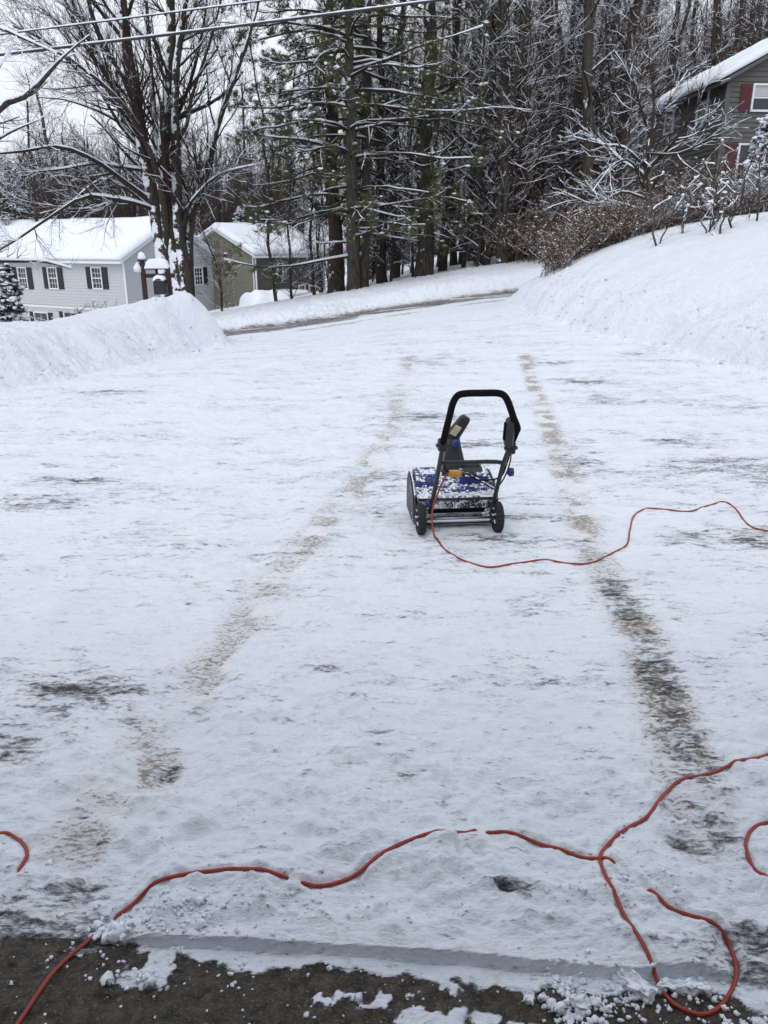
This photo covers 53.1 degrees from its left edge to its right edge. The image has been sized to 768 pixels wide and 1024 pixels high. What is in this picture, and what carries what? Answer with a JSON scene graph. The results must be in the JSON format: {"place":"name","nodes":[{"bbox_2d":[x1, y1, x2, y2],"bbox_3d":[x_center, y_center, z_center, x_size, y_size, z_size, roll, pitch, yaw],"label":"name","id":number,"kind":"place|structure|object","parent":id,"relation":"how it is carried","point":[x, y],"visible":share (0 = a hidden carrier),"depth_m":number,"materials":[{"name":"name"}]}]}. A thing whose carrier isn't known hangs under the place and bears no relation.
{"place":"outdoors","nodes":[
{"label":"outdoors","id":0,"kind":"place"},
{"bbox_2d":[0,0,270,34],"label":"overhead line","id":1,"kind":"object","parent":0,"point":[136,16],"visible":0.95,"depth_m":15.79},
{"bbox_2d":[0,0,447,55],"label":"overhead line","id":2,"kind":"object","parent":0,"point":[229,26],"visible":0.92,"depth_m":14.24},
{"bbox_2d":[216,268,549,341],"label":"road","id":3,"kind":"structure","parent":0,"point":[434,299],"depth_m":19.40,"materials":[{"name":"snow"}]},
{"bbox_2d":[0,304,767,1023],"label":"driveway","id":4,"kind":"structure","parent":0,"point":[230,572],"depth_m":2.96,"materials":[{"name":"snow"}]},
{"bbox_2d":[0,470,767,1023],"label":"extension cord","id":5,"kind":"object","parent":4,"relation":"on","point":[394,846],"visible":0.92,"depth_m":2.03,"materials":[{"name":"red plastic"}]},
{"bbox_2d":[2,693,767,1023],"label":"snow crumbs","id":6,"kind":"object","parent":4,"relation":"on","point":[114,931],"visible":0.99,"depth_m":1.81,"materials":[{"name":"snow"}]},
{"bbox_2d":[407,389,520,534],"bbox_3d":[0.441,-0.307,4.316,0.527,0.914,0.899,-2,19,-5],"label":"snow blower","id":7,"kind":"object","parent":4,"relation":"on","point":[476,488],"visible":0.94,"depth_m":4.48,"materials":[{"name":"plastic"}]},
{"bbox_2d":[570,990,591,1009],"bbox_3d":[0.439,1.094,1.714,0.048,0.036,0.040,-11,32,-28],"label":"snow chunk","id":8,"kind":"object","parent":4,"relation":"on","point":[581,999],"visible":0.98,"depth_m":1.71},
{"bbox_2d":[611,962,658,1004],"bbox_3d":[0.569,1.075,1.757,0.048,0.040,0.111,-22,28,-35],"label":"snow chunk","id":9,"kind":"object","parent":4,"relation":"on","point":[643,990],"visible":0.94,"depth_m":1.74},
{"bbox_2d":[656,977,712,997],"bbox_3d":[0.680,1.083,1.752,0.123,0.036,0.042,1,19,4],"label":"snow chunk","id":10,"kind":"object","parent":4,"relation":"on","point":[688,986],"visible":0.96,"depth_m":1.74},
{"bbox_2d":[0,212,767,389],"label":"snow bank","id":11,"kind":"structure","parent":0,"point":[694,268],"depth_m":12.60,"materials":[{"name":"snow"}]},
{"bbox_2d":[0,13,116,274],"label":"bare tree","id":12,"kind":"object","parent":11,"relation":"on","point":[31,90],"visible":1,"depth_m":10.94,"materials":[{"name":"brown plant"}]},
{"bbox_2d":[133,252,174,299],"bbox_3d":[-4.887,-4.454,16.722,0.776,2.283,0.589,8,21,23],"label":"mailbox","id":13,"kind":"object","parent":11,"relation":"on","point":[162,284],"visible":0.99,"depth_m":16.32,"materials":[{"name":"black metal"}]},
{"bbox_2d":[0,272,766,383],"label":"snow clods","id":14,"kind":"object","parent":11,"relation":"on","point":[764,337],"visible":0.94,"depth_m":12.54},
{"bbox_2d":[530,235,584,276],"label":"brown bush","id":15,"kind":"object","parent":11,"relation":"on","point":[547,258],"visible":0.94,"depth_m":16.52,"materials":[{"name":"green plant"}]},
{"bbox_2d":[534,213,603,267],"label":"brown bush","id":16,"kind":"object","parent":11,"relation":"on","point":[583,248],"visible":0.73,"depth_m":16.76,"materials":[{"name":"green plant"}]},
{"bbox_2d":[558,211,625,259],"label":"brown bush","id":17,"kind":"object","parent":11,"relation":"on","point":[598,232],"visible":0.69,"depth_m":16.85,"materials":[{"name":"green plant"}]},
{"bbox_2d":[551,192,632,248],"bbox_3d":[4.899,-6.466,17.311,1.739,1.308,1.859,-6,20,-17],"label":"brown bush","id":18,"kind":"object","parent":11,"relation":"on","point":[596,212],"visible":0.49,"depth_m":17.05,"materials":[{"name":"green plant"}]},
{"bbox_2d":[586,203,661,246],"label":"brown bush","id":19,"kind":"object","parent":11,"relation":"on","point":[623,231],"visible":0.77,"depth_m":17.05,"materials":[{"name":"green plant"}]},
{"bbox_2d":[585,186,671,240],"bbox_3d":[5.699,-6.731,17.516,1.640,1.233,1.752,-14,23,-35],"label":"brown bush","id":20,"kind":"object","parent":11,"relation":"on","point":[644,218],"visible":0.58,"depth_m":17.29,"materials":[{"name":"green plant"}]},
{"bbox_2d":[532,15,750,231],"bbox_3d":[6.303,-9.101,18.807,5.479,5.422,3.519,0,19,0],"label":"bare tree","id":21,"kind":"object","parent":11,"relation":"on","point":[646,169],"visible":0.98,"depth_m":18.63,"materials":[{"name":"brown plant"}]},
{"bbox_2d":[624,192,683,232],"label":"brown bush","id":22,"kind":"object","parent":11,"relation":"on","point":[660,222],"visible":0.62,"depth_m":17.55,"materials":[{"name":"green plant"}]},
{"bbox_2d":[643,151,702,245],"bbox_3d":[5.473,-5.909,14.611,1.095,1.762,0.538,0,19,0],"label":"crooked shrub","id":23,"kind":"object","parent":11,"relation":"on","point":[669,197],"visible":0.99,"depth_m":14.64,"materials":[{"name":"brown plant"}]},
{"bbox_2d":[641,182,706,230],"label":"brown bush","id":24,"kind":"object","parent":11,"relation":"on","point":[679,214],"visible":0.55,"depth_m":17.79,"materials":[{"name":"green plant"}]},
{"bbox_2d":[696,161,728,232],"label":"crooked shrub","id":25,"kind":"object","parent":11,"relation":"on","point":[709,209],"visible":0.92,"depth_m":14.63,"materials":[{"name":"brown plant"}]},
{"bbox_2d":[678,168,758,222],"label":"brown bush","id":26,"kind":"object","parent":11,"relation":"on","point":[697,196],"visible":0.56,"depth_m":17.62,"materials":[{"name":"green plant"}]},
{"bbox_2d":[700,137,740,227],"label":"crooked shrub","id":27,"kind":"object","parent":11,"relation":"on","point":[713,177],"visible":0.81,"depth_m":15.09,"materials":[{"name":"brown plant"}]},
{"bbox_2d":[708,162,767,216],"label":"brown bush","id":28,"kind":"object","parent":11,"relation":"on","point":[750,197],"visible":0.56,"depth_m":17.90,"materials":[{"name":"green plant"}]},
{"bbox_2d":[718,141,765,227],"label":"crooked shrub","id":29,"kind":"object","parent":11,"relation":"on","point":[739,205],"visible":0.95,"depth_m":14.57,"materials":[{"name":"brown plant"}]},
{"bbox_2d":[733,114,767,214],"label":"spruce tree","id":30,"kind":"object","parent":11,"relation":"on","point":[761,131],"visible":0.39,"depth_m":21.75,"materials":[{"name":"green plant"}]},
{"bbox_2d":[741,146,767,220],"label":"crooked shrub","id":31,"kind":"object","parent":11,"relation":"on","point":[756,189],"visible":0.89,"depth_m":15.08,"materials":[{"name":"brown plant"}]},
{"bbox_2d":[0,0,767,249],"label":"sky","id":32,"kind":"structure","parent":0,"point":[77,112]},
{"bbox_2d":[209,225,667,317],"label":"woodland ground","id":33,"kind":"structure","parent":0,"point":[405,279],"depth_m":23.53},
{"bbox_2d":[0,263,28,321],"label":"arborvitae","id":34,"kind":"object","parent":33,"relation":"on","point":[12,289],"visible":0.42,"depth_m":18.60,"materials":[{"name":"green plant"}]},
{"bbox_2d":[0,163,33,226],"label":"spruce tree","id":35,"kind":"object","parent":33,"relation":"on","point":[9,217],"visible":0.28,"depth_m":47.95,"materials":[{"name":"green plant"}]},
{"bbox_2d":[1,92,63,225],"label":"bare tree","id":36,"kind":"object","parent":33,"relation":"on","point":[36,219],"visible":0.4,"depth_m":46.24,"materials":[{"name":"brown plant"}]},
{"bbox_2d":[14,73,88,218],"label":"bare tree","id":37,"kind":"object","parent":33,"relation":"on","point":[53,162],"visible":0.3,"depth_m":49.30,"materials":[{"name":"brown plant"}]},
{"bbox_2d":[0,212,214,321],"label":"white house","id":38,"kind":"structure","parent":33,"relation":"on","point":[101,274],"depth_m":42.55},
{"bbox_2d":[0,0,285,296],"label":"bare tree","id":39,"kind":"object","parent":33,"relation":"on","point":[161,195],"visible":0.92,"depth_m":21.07,"materials":[{"name":"brown plant"}]},
{"bbox_2d":[171,108,245,311],"bbox_3d":[-5.703,-9.103,24.378,2.674,6.562,2.267,-8,21,-22],"label":"sapling","id":40,"kind":"object","parent":33,"relation":"on","point":[202,221],"visible":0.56,"depth_m":24.44,"materials":[{"name":"brown plant"}]},
{"bbox_2d":[226,78,272,223],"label":"bare tree","id":41,"kind":"object","parent":33,"relation":"on","point":[249,193],"visible":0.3,"depth_m":52.96,"materials":[{"name":"brown plant"}]},
{"bbox_2d":[197,222,328,308],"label":"tan house","id":42,"kind":"structure","parent":33,"relation":"on","point":[253,281],"depth_m":44.93,"materials":[{"name":"brown"}]},
{"bbox_2d":[239,289,289,305],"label":"snow covered car","id":43,"kind":"object","parent":33,"relation":"on","point":[255,297],"visible":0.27,"depth_m":40.06,"materials":[{"name":"snow"}]},
{"bbox_2d":[227,7,307,301],"bbox_3d":[-3.814,-11.245,25.380,2.774,9.230,2.618,-5,20,-14],"label":"sapling","id":44,"kind":"object","parent":33,"relation":"on","point":[274,286],"visible":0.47,"depth_m":25.37,"materials":[{"name":"brown plant"}]},
{"bbox_2d":[251,36,325,298],"bbox_3d":[-2.975,-10.775,24.856,2.670,8.438,2.658,17,25,40],"label":"sapling","id":45,"kind":"object","parent":33,"relation":"on","point":[289,241],"visible":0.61,"depth_m":24.94,"materials":[{"name":"brown plant"}]},
{"bbox_2d":[276,8,345,294],"bbox_3d":[-2.400,-11.757,26.267,2.774,9.230,2.618,-17,25,-40],"label":"bare tree","id":46,"kind":"object","parent":33,"relation":"on","point":[313,265],"visible":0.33,"depth_m":27.04,"materials":[{"name":"brown plant"}]},
{"bbox_2d":[294,96,346,292],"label":"sapling","id":47,"kind":"object","parent":33,"relation":"on","point":[322,290],"visible":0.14,"depth_m":30.00,"materials":[{"name":"brown plant"}]},
{"bbox_2d":[282,0,376,293],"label":"bare tree","id":48,"kind":"object","parent":33,"relation":"on","point":[336,281],"visible":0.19,"depth_m":25.74,"materials":[{"name":"brown plant"}]},
{"bbox_2d":[301,0,390,253],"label":"bare tree","id":49,"kind":"object","parent":33,"relation":"on","point":[361,76],"visible":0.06,"depth_m":32.40,"materials":[{"name":"brown plant"}]},
{"bbox_2d":[192,0,544,290],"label":"pine tree","id":50,"kind":"object","parent":33,"relation":"on","point":[361,230],"visible":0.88,"depth_m":22.74,"materials":[{"name":"green plant"}]},
{"bbox_2d":[331,0,417,283],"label":"bare tree","id":51,"kind":"object","parent":33,"relation":"on","point":[381,274],"visible":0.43,"depth_m":25.15,"materials":[{"name":"brown plant"}]},
{"bbox_2d":[0,0,767,238],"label":"distant woods","id":52,"kind":"object","parent":33,"relation":"on","point":[229,211],"visible":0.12,"depth_m":65.95,"materials":[{"name":"plant"}]},
{"bbox_2d":[358,0,427,281],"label":"bare tree","id":53,"kind":"object","parent":33,"relation":"on","point":[393,246],"visible":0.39,"depth_m":24.98,"materials":[{"name":"brown plant"}]},
{"bbox_2d":[359,2,440,266],"bbox_3d":[0.486,-13.079,27.885,3.070,9.704,3.057,-4,19,-13],"label":"sapling","id":54,"kind":"object","parent":33,"relation":"on","point":[400,149],"visible":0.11,"depth_m":27.83,"materials":[{"name":"brown plant"}]},
{"bbox_2d":[358,0,444,278],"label":"bare tree","id":55,"kind":"object","parent":33,"relation":"on","point":[396,269],"visible":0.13,"depth_m":26.91,"materials":[{"name":"brown plant"}]},
{"bbox_2d":[380,20,447,276],"bbox_3d":[0.860,-11.546,25.292,2.570,8.124,2.559,8,21,22],"label":"bare tree","id":56,"kind":"object","parent":33,"relation":"on","point":[411,246],"visible":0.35,"depth_m":25.39,"materials":[{"name":"brown plant"}]},
{"bbox_2d":[390,1,452,264],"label":"sapling","id":57,"kind":"object","parent":33,"relation":"on","point":[416,248],"visible":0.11,"depth_m":27.69,"materials":[{"name":"brown plant"}]},
{"bbox_2d":[371,0,497,277],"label":"bare tree","id":58,"kind":"object","parent":33,"relation":"on","point":[424,264],"visible":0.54,"depth_m":24.10,"materials":[{"name":"brown plant"}]},
{"bbox_2d":[421,0,481,265],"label":"bare tree","id":59,"kind":"object","parent":33,"relation":"on","point":[453,259],"visible":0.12,"depth_m":29.90,"materials":[{"name":"brown plant"}]},
{"bbox_2d":[433,1,485,264],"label":"bare tree","id":60,"kind":"object","parent":33,"relation":"on","point":[460,258],"visible":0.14,"depth_m":29.38,"materials":[{"name":"brown plant"}]},
{"bbox_2d":[429,0,497,271],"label":"bare tree","id":61,"kind":"object","parent":33,"relation":"on","point":[442,264],"visible":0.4,"depth_m":25.30,"materials":[{"name":"brown plant"}]},
{"bbox_2d":[445,10,498,255],"bbox_3d":[3.220,-12.833,27.042,2.730,8.666,2.742,-15,24,-37],"label":"sapling","id":62,"kind":"object","parent":33,"relation":"on","point":[468,121],"visible":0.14,"depth_m":26.81,"materials":[{"name":"brown plant"}]},
{"bbox_2d":[440,0,509,260],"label":"bare tree","id":63,"kind":"object","parent":33,"relation":"on","point":[468,255],"visible":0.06,"depth_m":29.70,"materials":[{"name":"brown plant"}]},
{"bbox_2d":[430,0,528,266],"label":"sapling","id":64,"kind":"object","parent":33,"relation":"on","point":[481,136],"visible":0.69,"depth_m":23.93,"materials":[{"name":"brown plant"}]},
{"bbox_2d":[434,0,535,267],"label":"sapling","id":65,"kind":"object","parent":33,"relation":"on","point":[464,261],"visible":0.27,"depth_m":25.91,"materials":[{"name":"brown plant"}]},
{"bbox_2d":[441,0,563,263],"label":"bare tree","id":66,"kind":"object","parent":33,"relation":"on","point":[501,194],"visible":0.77,"depth_m":23.49,"materials":[{"name":"brown plant"}]},
{"bbox_2d":[456,0,550,259],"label":"sapling","id":67,"kind":"object","parent":33,"relation":"on","point":[518,24],"visible":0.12,"depth_m":25.96,"materials":[{"name":"brown plant"}]},
{"bbox_2d":[472,218,535,261],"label":"brown bush","id":68,"kind":"object","parent":33,"relation":"on","point":[511,252],"visible":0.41,"depth_m":24.57,"materials":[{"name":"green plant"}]},
{"bbox_2d":[432,0,597,266],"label":"bare tree","id":69,"kind":"object","parent":33,"relation":"on","point":[490,93],"visible":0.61,"depth_m":23.71,"materials":[{"name":"brown plant"}]},
{"bbox_2d":[472,206,558,263],"bbox_3d":[4.482,-8.662,24.212,2.655,1.868,2.484,17,25,40],"label":"brown bush","id":70,"kind":"object","parent":33,"relation":"on","point":[517,249],"visible":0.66,"depth_m":23.98,"materials":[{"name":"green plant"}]},
{"bbox_2d":[463,0,576,257],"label":"bare tree","id":71,"kind":"object","parent":33,"relation":"on","point":[528,119],"visible":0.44,"depth_m":24.93,"materials":[{"name":"brown plant"}]},
{"bbox_2d":[464,0,583,264],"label":"sapling","id":72,"kind":"object","parent":33,"relation":"on","point":[528,150],"visible":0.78,"depth_m":23.06,"materials":[{"name":"brown plant"}]},
{"bbox_2d":[508,210,575,263],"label":"brown bush","id":73,"kind":"object","parent":33,"relation":"on","point":[534,230],"visible":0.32,"depth_m":23.66,"materials":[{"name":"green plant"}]},
{"bbox_2d":[508,0,581,223],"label":"sapling","id":74,"kind":"object","parent":33,"relation":"on","point":[544,33],"visible":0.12,"depth_m":29.38,"materials":[{"name":"brown plant"}]},
{"bbox_2d":[510,0,582,250],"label":"bare tree","id":75,"kind":"object","parent":33,"relation":"on","point":[540,182],"visible":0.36,"depth_m":26.41,"materials":[{"name":"brown plant"}]},
{"bbox_2d":[525,95,573,251],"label":"sapling","id":76,"kind":"object","parent":33,"relation":"on","point":[553,151],"visible":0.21,"depth_m":28.09,"materials":[{"name":"brown plant"}]},
{"bbox_2d":[528,0,595,229],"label":"bare tree","id":77,"kind":"object","parent":33,"relation":"on","point":[565,69],"visible":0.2,"depth_m":28.84,"materials":[{"name":"brown plant"}]},
{"bbox_2d":[529,196,599,253],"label":"brown bush","id":78,"kind":"object","parent":33,"relation":"on","point":[546,211],"visible":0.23,"depth_m":24.21,"materials":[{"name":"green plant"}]},
{"bbox_2d":[522,174,627,248],"bbox_3d":[6.303,-9.611,25.012,3.261,2.596,3.764,-16,24,-38],"label":"brown bush","id":79,"kind":"object","parent":33,"relation":"on","point":[561,207],"visible":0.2,"depth_m":24.77,"materials":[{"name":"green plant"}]},
{"bbox_2d":[530,0,634,212],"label":"bare tree","id":80,"kind":"object","parent":33,"relation":"on","point":[575,101],"visible":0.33,"depth_m":27.27,"materials":[{"name":"brown plant"}]},
{"bbox_2d":[540,0,624,202],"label":"bare tree","id":81,"kind":"object","parent":33,"relation":"on","point":[577,159],"visible":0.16,"depth_m":29.73,"materials":[{"name":"brown plant"}]},
{"bbox_2d":[511,0,669,214],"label":"bare tree","id":82,"kind":"object","parent":33,"relation":"on","point":[587,72],"visible":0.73,"depth_m":24.11,"materials":[{"name":"brown plant"}]},
{"bbox_2d":[554,0,635,205],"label":"sapling","id":83,"kind":"object","parent":33,"relation":"on","point":[602,88],"visible":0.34,"depth_m":26.57,"materials":[{"name":"brown plant"}]},
{"bbox_2d":[553,168,657,245],"bbox_3d":[7.248,-9.769,25.013,3.409,2.714,3.935,-2,19,-5],"label":"brown bush","id":84,"kind":"object","parent":33,"relation":"on","point":[628,200],"visible":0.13,"depth_m":24.76,"materials":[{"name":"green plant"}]},
{"bbox_2d":[562,0,650,214],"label":"sapling","id":85,"kind":"object","parent":33,"relation":"on","point":[598,83],"visible":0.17,"depth_m":26.93,"materials":[{"name":"brown plant"}]},
{"bbox_2d":[569,0,649,201],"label":"sapling","id":86,"kind":"object","parent":33,"relation":"on","point":[609,117],"visible":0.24,"depth_m":26.93,"materials":[{"name":"brown plant"}]},
{"bbox_2d":[548,0,673,179],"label":"bare tree","id":87,"kind":"object","parent":33,"relation":"on","point":[619,72],"visible":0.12,"depth_m":30.58,"materials":[{"name":"brown plant"}]},
{"bbox_2d":[549,0,683,200],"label":"bare tree","id":88,"kind":"object","parent":33,"relation":"on","point":[625,10],"visible":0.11,"depth_m":30.63,"materials":[{"name":"brown plant"}]},
{"bbox_2d":[557,0,694,212],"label":"bare tree","id":89,"kind":"object","parent":33,"relation":"on","point":[624,115],"visible":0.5,"depth_m":25.98,"materials":[{"name":"brown plant"}]},
{"bbox_2d":[579,0,678,242],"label":"sapling","id":90,"kind":"object","parent":33,"relation":"on","point":[634,94],"visible":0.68,"depth_m":23.63,"materials":[{"name":"brown plant"}]},
{"bbox_2d":[606,0,682,206],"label":"sapling","id":91,"kind":"object","parent":33,"relation":"on","point":[639,123],"visible":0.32,"depth_m":28.55,"materials":[{"name":"brown plant"}]},
{"bbox_2d":[598,156,699,238],"bbox_3d":[8.665,-10.467,26.008,3.557,2.832,4.106,15,24,38],"label":"brown bush","id":92,"kind":"object","parent":33,"relation":"on","point":[668,194],"visible":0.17,"depth_m":25.62,"materials":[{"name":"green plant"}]},
{"bbox_2d":[620,39,686,202],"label":"sapling","id":93,"kind":"object","parent":33,"relation":"on","point":[675,106],"visible":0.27,"depth_m":29.95,"materials":[{"name":"brown plant"}]},
{"bbox_2d":[618,0,690,101],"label":"bare tree","id":94,"kind":"object","parent":33,"relation":"on","point":[650,12],"visible":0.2,"depth_m":40.24,"materials":[{"name":"brown plant"}]},
{"bbox_2d":[635,0,700,98],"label":"bare tree","id":95,"kind":"object","parent":33,"relation":"on","point":[662,80],"visible":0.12,"depth_m":44.58,"materials":[{"name":"brown plant"}]},
{"bbox_2d":[657,0,701,91],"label":"bare tree","id":96,"kind":"object","parent":33,"relation":"on","point":[672,47],"visible":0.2,"depth_m":41.64,"materials":[{"name":"brown plant"}]},
{"bbox_2d":[629,143,742,227],"bbox_3d":[9.996,-10.738,25.824,3.854,3.068,4.448,7,20,20],"label":"brown bush","id":97,"kind":"object","parent":33,"relation":"on","point":[682,189],"visible":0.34,"depth_m":25.54,"materials":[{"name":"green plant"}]},
{"bbox_2d":[655,0,717,94],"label":"bare tree","id":98,"kind":"object","parent":33,"relation":"on","point":[685,18],"visible":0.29,"depth_m":40.15,"materials":[{"name":"brown plant"}]},
{"bbox_2d":[677,0,712,76],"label":"bare tree","id":99,"kind":"object","parent":33,"relation":"on","point":[693,56],"visible":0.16,"depth_m":46.84,"materials":[{"name":"brown plant"}]},
{"bbox_2d":[625,38,767,226],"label":"brown house","id":100,"kind":"structure","parent":33,"relation":"on","point":[746,73],"depth_m":29.18,"materials":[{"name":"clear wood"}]},
{"bbox_2d":[734,143,765,178],"bbox_3d":[13.930,-13.241,29.278,1.090,1.440,0.085,-1,19,-2],"label":"window","id":101,"kind":"structure","parent":100,"relation":"in","point":[742,151],"depth_m":29.19,"materials":[{"name":"white glass"}]},
{"bbox_2d":[749,83,767,111],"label":"window","id":102,"kind":"structure","parent":100,"relation":"in","point":[759,98],"depth_m":28.55,"materials":[{"name":"white glass"}]},
{"bbox_2d":[678,0,740,82],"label":"bare tree","id":103,"kind":"object","parent":33,"relation":"on","point":[715,61],"visible":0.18,"depth_m":45.53,"materials":[{"name":"brown plant"}]},
{"bbox_2d":[682,0,745,77],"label":"bare tree","id":104,"kind":"object","parent":33,"relation":"on","point":[712,43],"visible":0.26,"depth_m":42.22,"materials":[{"name":"brown plant"}]},
{"bbox_2d":[662,141,767,222],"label":"brown bush","id":105,"kind":"object","parent":33,"relation":"on","point":[736,173],"visible":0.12,"depth_m":25.58,"materials":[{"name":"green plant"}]},
{"bbox_2d":[728,0,767,53],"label":"bare tree","id":106,"kind":"object","parent":33,"relation":"on","point":[759,13],"visible":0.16,"depth_m":43.08,"materials":[{"name":"plant"}]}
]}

